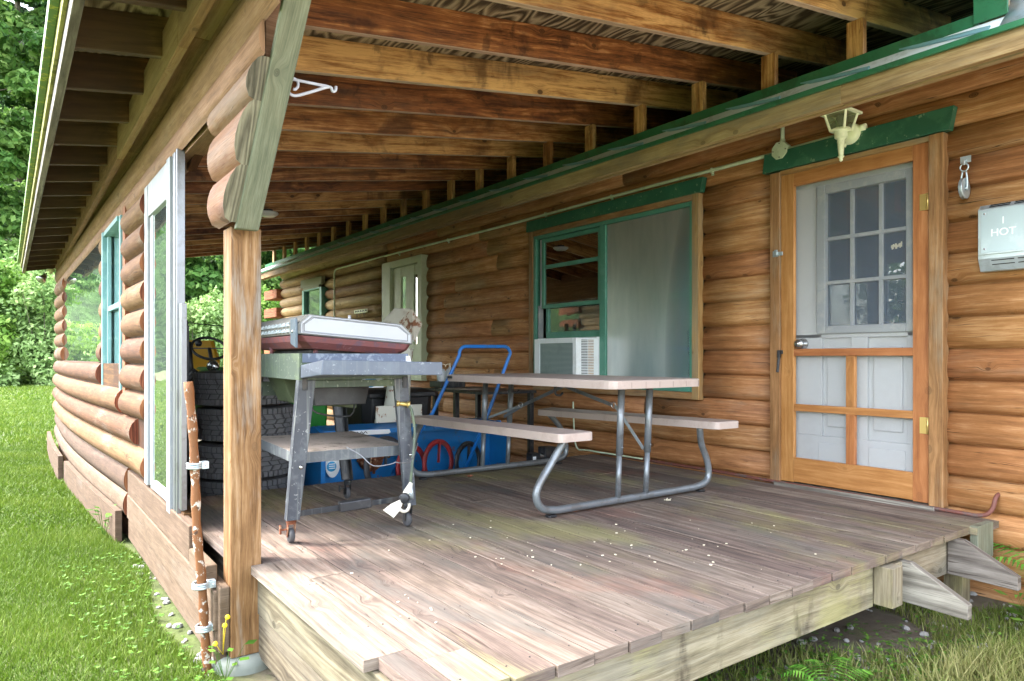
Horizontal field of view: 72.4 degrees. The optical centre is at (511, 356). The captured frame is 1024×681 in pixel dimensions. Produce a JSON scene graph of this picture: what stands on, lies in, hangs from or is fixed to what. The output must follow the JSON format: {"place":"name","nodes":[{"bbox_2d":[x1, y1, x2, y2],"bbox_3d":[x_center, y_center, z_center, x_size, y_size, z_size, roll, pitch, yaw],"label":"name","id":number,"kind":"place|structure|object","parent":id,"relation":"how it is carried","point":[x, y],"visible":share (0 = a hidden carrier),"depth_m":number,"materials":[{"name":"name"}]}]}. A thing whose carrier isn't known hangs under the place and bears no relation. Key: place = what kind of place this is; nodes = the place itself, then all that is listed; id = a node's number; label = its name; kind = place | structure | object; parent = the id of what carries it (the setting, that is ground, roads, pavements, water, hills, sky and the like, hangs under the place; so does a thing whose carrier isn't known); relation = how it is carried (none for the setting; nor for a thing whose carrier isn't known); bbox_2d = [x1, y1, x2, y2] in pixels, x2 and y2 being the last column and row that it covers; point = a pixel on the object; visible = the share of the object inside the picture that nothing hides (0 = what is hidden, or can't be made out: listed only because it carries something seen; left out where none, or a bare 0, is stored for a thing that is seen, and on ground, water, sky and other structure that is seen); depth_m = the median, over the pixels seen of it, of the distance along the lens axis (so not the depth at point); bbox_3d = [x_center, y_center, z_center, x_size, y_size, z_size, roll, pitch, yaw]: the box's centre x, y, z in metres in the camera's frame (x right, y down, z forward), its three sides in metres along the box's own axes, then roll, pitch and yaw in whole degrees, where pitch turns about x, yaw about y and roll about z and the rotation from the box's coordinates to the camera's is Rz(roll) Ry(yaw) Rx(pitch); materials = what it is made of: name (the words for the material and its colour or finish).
{"place":"outdoors","nodes":[
{"label":"outdoors","id":0,"kind":"place"},
{"bbox_2d":[7,0,31,9],"label":"sky","id":1,"kind":"structure","parent":0,"point":[22,4],"materials":[{"name":"white"}]},
{"bbox_2d":[0,386,1022,680],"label":"ground","id":2,"kind":"structure","parent":0,"point":[892,618],"depth_m":3.19,"materials":[{"name":"green plant"}]},
{"bbox_2d":[0,0,44,273],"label":"leafy tree","id":3,"kind":"object","parent":2,"relation":"on","point":[16,140],"visible":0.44,"depth_m":40.67,"materials":[{"name":"green plant"}]},
{"bbox_2d":[0,0,46,313],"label":"conifer tree","id":4,"kind":"object","parent":2,"relation":"on","point":[5,100],"visible":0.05,"depth_m":48.62,"materials":[{"name":"green plant"}]},
{"bbox_2d":[0,258,50,384],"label":"bush","id":5,"kind":"object","parent":2,"relation":"on","point":[7,333],"visible":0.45,"depth_m":30.36,"materials":[{"name":"green plant"}]},
{"bbox_2d":[0,0,54,305],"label":"leafy tree","id":6,"kind":"object","parent":2,"relation":"on","point":[21,115],"visible":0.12,"depth_m":41.06,"materials":[{"name":"green plant"}]},
{"bbox_2d":[0,270,57,386],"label":"bush","id":7,"kind":"object","parent":2,"relation":"on","point":[40,356],"visible":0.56,"depth_m":30.04,"materials":[{"name":"green plant"}]},
{"bbox_2d":[2,241,55,349],"bbox_3d":[-23.957,-1.375,34.353,7.310,8.632,5.367,0,0,-12],"label":"bush","id":8,"kind":"object","parent":2,"relation":"on","point":[37,271],"depth_m":33.82,"materials":[{"name":"green plant"}]},
{"bbox_2d":[85,504,117,534],"bbox_3d":[-2.827,1.147,4.891,0.183,0.227,0.212,0,0,8],"label":"weed","id":9,"kind":"object","parent":2,"relation":"on","point":[106,514],"visible":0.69,"depth_m":4.86,"materials":[{"name":"green plant"}]},
{"bbox_2d":[0,383,227,680],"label":"lawn grass","id":10,"kind":"structure","parent":2,"relation":"on","point":[33,409],"depth_m":3.88,"materials":[{"name":"green plant"}]},
{"bbox_2d":[47,148,229,663],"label":"log wall","id":11,"kind":"structure","parent":2,"relation":"on","point":[119,378],"depth_m":4.33,"materials":[{"name":"brown wood"}]},
{"bbox_2d":[101,215,122,395],"bbox_3d":[-2.999,-0.353,5.283,0.092,1.285,0.945,0,0,-36],"label":"aqua window","id":12,"kind":"structure","parent":11,"relation":"in","point":[112,237],"depth_m":5.56,"materials":[{"name":"paint"}]},
{"bbox_2d":[183,381,215,674],"bbox_3d":[-1.220,0.704,2.786,0.160,1.215,0.071,0,0,-22],"label":"leaning pole","id":13,"kind":"object","parent":2,"relation":"on","point":[201,584],"visible":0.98,"depth_m":2.77,"materials":[{"name":"wood"},{"name":"bark"}]},
{"bbox_2d":[185,259,223,347],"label":"conifer tree","id":14,"kind":"object","parent":2,"relation":"on","point":[187,297],"visible":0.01,"depth_m":47.60,"materials":[{"name":"green plant"}]},
{"bbox_2d":[185,285,223,366],"bbox_3d":[-15.675,-0.653,34.135,4.262,5.902,4.407,0,0,14],"label":"bush","id":15,"kind":"object","parent":2,"relation":"on","point":[204,311],"visible":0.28,"depth_m":33.98,"materials":[{"name":"green plant"}]},
{"bbox_2d":[222,623,227,646],"bbox_3d":[-1.114,1.090,2.702,0.020,0.140,0.059,0,0,-36],"label":"yellow flower","id":16,"kind":"object","parent":2,"relation":"on","point":[224,625],"visible":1,"depth_m":2.69,"materials":[{"name":"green plant"}]},
{"bbox_2d":[223,614,229,652],"bbox_3d":[-1.106,1.075,2.708,0.020,0.170,0.059,0,0,-36],"label":"yellow flower","id":17,"kind":"object","parent":2,"relation":"on","point":[227,616],"visible":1,"depth_m":2.69,"materials":[{"name":"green plant"}]},
{"bbox_2d":[207,639,257,680],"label":"weed","id":18,"kind":"object","parent":2,"relation":"on","point":[241,658],"visible":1,"depth_m":2.70,"materials":[{"name":"green plant"}]},
{"bbox_2d":[185,249,292,305],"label":"leafy tree","id":19,"kind":"object","parent":2,"relation":"on","point":[199,269],"visible":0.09,"depth_m":45.66,"materials":[{"name":"green plant"}]},
{"bbox_2d":[212,652,267,676],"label":"concrete pier","id":20,"kind":"structure","parent":2,"relation":"on","point":[254,663],"depth_m":2.78,"materials":[{"name":"grey concrete"}]},
{"bbox_2d":[224,226,260,657],"bbox_3d":[-1.101,0.339,2.858,0.119,1.718,0.120,0,0,-36],"label":"porch post","id":21,"kind":"object","parent":20,"relation":"on","point":[242,402],"visible":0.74,"depth_m":2.81,"materials":[{"name":"brown wood"}]},
{"bbox_2d":[215,284,281,361],"bbox_3d":[-13.175,-0.845,37.255,5.477,6.188,4.031,0,0,-36],"label":"bush","id":22,"kind":"object","parent":2,"relation":"on","point":[265,305],"visible":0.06,"depth_m":36.72,"materials":[{"name":"green plant"}]},
{"bbox_2d":[205,247,314,307],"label":"leafy tree","id":23,"kind":"object","parent":2,"relation":"on","point":[278,255],"visible":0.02,"depth_m":49.60,"materials":[{"name":"green plant"}]},
{"bbox_2d":[290,402,326,426],"bbox_3d":[-1.711,0.807,5.800,0.280,0.905,0.440,0,0,-36],"label":"green crate","id":24,"kind":"object","parent":2,"relation":"on","point":[318,420],"visible":0.01,"depth_m":5.67,"materials":[{"name":"plastic"}]},
{"bbox_2d":[346,387,437,423],"bbox_3d":[-1.089,0.765,6.177,0.750,0.990,0.580,0,0,-36],"label":"black tote","id":25,"kind":"object","parent":2,"relation":"on","point":[363,414],"visible":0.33,"depth_m":5.91,"materials":[{"name":"plastic"}]},
{"bbox_2d":[59,552,1019,680],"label":"clover","id":26,"kind":"object","parent":2,"relation":"on","point":[758,676],"visible":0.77,"depth_m":2.94,"materials":[{"name":"green plant"}]},
{"bbox_2d":[187,454,1020,680],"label":"deck","id":27,"kind":"structure","parent":2,"relation":"on","point":[636,612],"depth_m":2.85,"materials":[{"name":"brown wood"}]},
{"bbox_2d":[189,336,223,490],"bbox_3d":[-3.140,0.522,7.274,0.922,1.476,2.026,0,0,-36],"label":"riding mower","id":28,"kind":"object","parent":27,"relation":"on","point":[203,355],"visible":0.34,"depth_m":7.22,"materials":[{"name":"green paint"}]},
{"bbox_2d":[261,314,441,542],"bbox_3d":[-0.929,0.320,3.557,0.678,1.040,1.308,0,0,-36],"label":"table saw","id":29,"kind":"object","parent":27,"relation":"on","point":[309,361],"visible":0.8,"depth_m":3.31,"materials":[{"name":"grey metal"}]},
{"bbox_2d":[391,345,511,475],"bbox_3d":[-0.518,0.581,5.601,0.925,1.358,0.504,0,0,-36],"label":"hand truck","id":30,"kind":"object","parent":27,"relation":"on","point":[460,349],"visible":0.36,"depth_m":5.55,"materials":[{"name":"blue paint"}]},
{"bbox_2d":[427,386,536,452],"bbox_3d":[-0.318,0.782,6.779,0.605,0.956,1.050,0,0,-36],"label":"side table","id":31,"kind":"object","parent":27,"relation":"on","point":[476,391],"visible":0.46,"depth_m":6.59,"materials":[{"name":"black metal"}]},
{"bbox_2d":[430,381,464,387],"bbox_3d":[-0.645,0.271,6.987,0.280,0.062,0.230,0,0,-36],"label":"black case","id":32,"kind":"object","parent":31,"relation":"on","point":[440,384],"visible":0.81,"depth_m":6.90,"materials":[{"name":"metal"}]},
{"bbox_2d":[437,364,445,380],"bbox_3d":[-0.701,0.150,6.928,0.087,0.180,0.088,0,0,14],"label":"spray bottle","id":33,"kind":"object","parent":32,"relation":"on","point":[442,377],"visible":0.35,"depth_m":6.89,"materials":[{"name":"plastic"}]},
{"bbox_2d":[446,363,453,378],"bbox_3d":[-0.620,0.150,6.987,0.088,0.180,0.087,0,0,4],"label":"spray bottle","id":34,"kind":"object","parent":32,"relation":"on","point":[448,370],"visible":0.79,"depth_m":6.96,"materials":[{"name":"plastic"}]},
{"bbox_2d":[312,524,774,622],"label":"wood chips","id":35,"kind":"object","parent":27,"relation":"on","point":[551,564],"visible":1,"depth_m":2.93,"materials":[{"name":"beige wood"}]},
{"bbox_2d":[410,373,737,517],"bbox_3d":[0.312,0.482,4.558,1.456,0.715,1.700,0,0,-36],"label":"picnic table","id":36,"kind":"object","parent":27,"relation":"on","point":[561,436],"visible":0.94,"depth_m":4.21,"materials":[{"name":"beige plastic"}]},
{"bbox_2d":[600,453,999,517],"bbox_3d":[1.643,0.771,4.805,0.086,0.141,2.951,0,0,-36],"label":"floor pipe","id":37,"kind":"object","parent":27,"relation":"on","point":[990,511],"visible":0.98,"depth_m":4.42,"materials":[{"name":"grey metal"}]},
{"bbox_2d":[261,0,1023,605],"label":"log house","id":38,"kind":"structure","parent":2,"relation":"on","point":[817,314],"depth_m":4.54,"materials":[{"name":"brown wood"}]},
{"bbox_2d":[301,276,328,315],"bbox_3d":[-3.235,-0.690,11.495,0.140,1.200,0.970,0,0,-36],"label":"small window","id":39,"kind":"structure","parent":38,"relation":"in","point":[314,299],"depth_m":11.47,"materials":[{"name":"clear glass"}]},
{"bbox_2d":[354,309,367,316],"bbox_3d":[-2.146,-0.622,9.925,0.020,0.109,0.450,0,0,-36],"label":"name sign","id":40,"kind":"object","parent":38,"relation":"attached to","point":[360,311],"visible":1,"depth_m":9.92,"materials":[{"name":"beige paint"}]},
{"bbox_2d":[382,254,427,380],"bbox_3d":[-1.384,-0.480,8.977,0.100,1.540,1.100,0,0,-36],"label":"side door","id":41,"kind":"structure","parent":38,"relation":"in","point":[404,281],"depth_m":8.78,"materials":[{"name":"white paint"}]},
{"bbox_2d":[17,0,1009,285],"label":"porch roof","id":42,"kind":"structure","parent":38,"relation":"attached to","point":[431,106],"depth_m":4.07,"materials":[{"name":"brown wood"}]},
{"bbox_2d":[36,269,54,283],"bbox_3d":[-6.376,-1.103,9.578,0.123,0.214,0.257,0,0,14],"label":"flood light","id":43,"kind":"object","parent":42,"relation":"attached to","point":[41,279],"visible":1,"depth_m":9.51,"materials":[{"name":"metal"}]},
{"bbox_2d":[262,209,277,217],"bbox_3d":[-2.517,-1.485,7.217,0.210,0.070,0.210,0,0,-36],"label":"ceiling lamp","id":44,"kind":"object","parent":42,"relation":"attached to","point":[269,213],"visible":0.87,"depth_m":7.17,"materials":[{"name":"white ceramic"}]},
{"bbox_2d":[290,77,337,96],"bbox_3d":[-0.767,-1.019,2.680,0.207,0.079,0.012,0,0,-36],"label":"plant hook","id":45,"kind":"object","parent":42,"relation":"attached to","point":[323,86],"visible":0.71,"depth_m":2.67,"materials":[{"name":"white metal"}]},
{"bbox_2d":[535,337,598,374],"bbox_3d":[0.427,0.013,6.288,0.325,0.374,0.860,0,0,-36],"label":"air conditioner","id":46,"kind":"object","parent":38,"relation":"attached to","point":[577,355],"visible":0.8,"depth_m":5.99,"materials":[{"name":"white plastic"}]},
{"bbox_2d":[333,127,833,316],"bbox_3d":[-0.368,-0.530,7.554,0.056,2.140,8.102,0,0,-36],"label":"conduit run","id":47,"kind":"object","parent":38,"relation":"attached to","point":[780,148],"visible":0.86,"depth_m":5.67,"materials":[{"name":"beige metal"}]},
{"bbox_2d":[572,402,642,459],"bbox_3d":[0.777,0.609,5.910,0.056,0.422,0.857,0,0,-36],"label":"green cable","id":48,"kind":"object","parent":38,"relation":"attached to","point":[598,451],"visible":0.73,"depth_m":6.00,"materials":[{"name":"green plastic"}]},
{"bbox_2d":[534,201,691,391],"bbox_3d":[0.826,-0.449,6.010,0.143,1.420,1.928,0,0,-36],"label":"window","id":49,"kind":"structure","parent":38,"relation":"in","point":[625,282],"depth_m":5.76,"materials":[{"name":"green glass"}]},
{"bbox_2d":[820,107,867,161],"bbox_3d":[1.967,-1.331,4.158,0.203,0.343,0.188,0,0,-36],"label":"wall lantern","id":50,"kind":"object","parent":38,"relation":"attached to","point":[844,128],"depth_m":4.15,"materials":[{"name":"beige paint"}]},
{"bbox_2d":[773,142,928,502],"bbox_3d":[2.026,-0.190,4.246,0.072,2.000,0.985,0,0,-36],"label":"screen door","id":51,"kind":"structure","parent":38,"relation":"in","point":[914,485],"depth_m":4.20,"materials":[{"name":"orange wood"}]},
{"bbox_2d":[794,162,912,471],"bbox_3d":[2.077,-0.200,4.273,0.138,2.020,0.880,0,0,-36],"label":"entry door","id":52,"kind":"structure","parent":38,"relation":"in","point":[854,233],"depth_m":4.27,"materials":[{"name":"grey paint"}]},
{"bbox_2d":[958,155,970,198],"bbox_3d":[2.402,-0.955,3.719,0.112,0.231,0.050,0,0,-36],"label":"pulley","id":53,"kind":"object","parent":38,"relation":"attached to","point":[964,188],"visible":1,"depth_m":3.71,"materials":[{"name":"metal"}]},
{"bbox_2d":[978,200,1023,272],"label":"heater vent","id":54,"kind":"object","parent":38,"relation":"attached to","point":[1000,236],"visible":1,"depth_m":3.54,"materials":[{"name":"metal"}]},
{"bbox_2d":[779,656,872,680],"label":"fern","id":55,"kind":"object","parent":2,"relation":"on","point":[816,661],"visible":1,"depth_m":2.63,"materials":[{"name":"green plant"}]},
{"bbox_2d":[993,543,1023,569],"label":"fern","id":56,"kind":"object","parent":2,"relation":"on","point":[1014,561],"visible":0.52,"depth_m":3.48,"materials":[{"name":"green plant"}]},
{"bbox_2d":[994,589,1023,620],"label":"weed","id":57,"kind":"object","parent":2,"relation":"on","point":[1012,610],"visible":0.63,"depth_m":3.30,"materials":[{"name":"green plant"}]},
{"bbox_3d":[-1.860,1.187,4.975,0.672,0.240,0.672,0,0,26],"label":"tyre","id":58,"kind":"object","parent":2,"relation":"on","visible":0},
{"bbox_2d":[199,473,287,496],"bbox_3d":[-1.888,0.944,4.980,0.672,0.240,0.672,0,0,11],"label":"tyre","id":59,"kind":"object","parent":58,"relation":"on","point":[210,487],"visible":0.12,"depth_m":4.72,"materials":[{"name":"black rubber"}]},
{"bbox_2d":[198,440,288,479],"bbox_3d":[-1.881,0.701,4.936,0.672,0.240,0.672,0,0,-5],"label":"tyre","id":60,"kind":"object","parent":59,"relation":"on","point":[212,453],"visible":0.29,"depth_m":4.66,"materials":[{"name":"black rubber"}]},
{"bbox_2d":[196,403,293,441],"bbox_3d":[-1.886,0.458,4.994,0.672,0.240,0.672,0,0,-20],"label":"tyre","id":61,"kind":"object","parent":60,"relation":"on","point":[276,420],"visible":0.56,"depth_m":4.75,"materials":[{"name":"black rubber"}]},
{"bbox_2d":[192,370,289,406],"bbox_3d":[-1.893,0.215,4.952,0.672,0.240,0.672,0,0,-36],"label":"tyre","id":62,"kind":"object","parent":61,"relation":"on","point":[208,387],"visible":0.38,"depth_m":4.66,"materials":[{"name":"black rubber"}]},
{"bbox_2d":[526,446,555,460],"bbox_3d":[0.234,0.782,5.622,0.260,0.115,0.113,0,0,-36],"label":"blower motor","id":63,"kind":"object","parent":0,"point":[545,452],"visible":0.69,"depth_m":5.60,"materials":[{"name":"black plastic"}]},
{"bbox_2d":[132,558,1022,680],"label":"weeds","id":64,"kind":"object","parent":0,"point":[836,629],"depth_m":3.19,"materials":[{"name":"plant"}]},
{"bbox_2d":[694,577,1023,680],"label":"rough grass","id":65,"kind":"structure","parent":0,"point":[1005,655],"depth_m":2.81,"materials":[{"name":"plant"}]},
{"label":"packed dirt","id":66,"kind":"structure","parent":0,"visible":0},
{"bbox_2d":[187,320,223,492],"bbox_3d":[-2.476,0.465,6.908,0.052,1.590,1.581,0,0,37],"label":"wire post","id":67,"kind":"object","parent":66,"relation":"on","point":[188,381],"visible":0.32,"depth_m":6.29,"materials":[{"name":"black metal"}]},
{"bbox_2d":[304,308,506,485],"bbox_3d":[-0.852,0.413,5.633,1.635,1.634,0.600,0,0,-36],"label":"snow blower","id":68,"kind":"object","parent":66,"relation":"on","point":[441,448],"visible":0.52,"depth_m":5.64,"materials":[{"name":"blue paint"}]}
]}

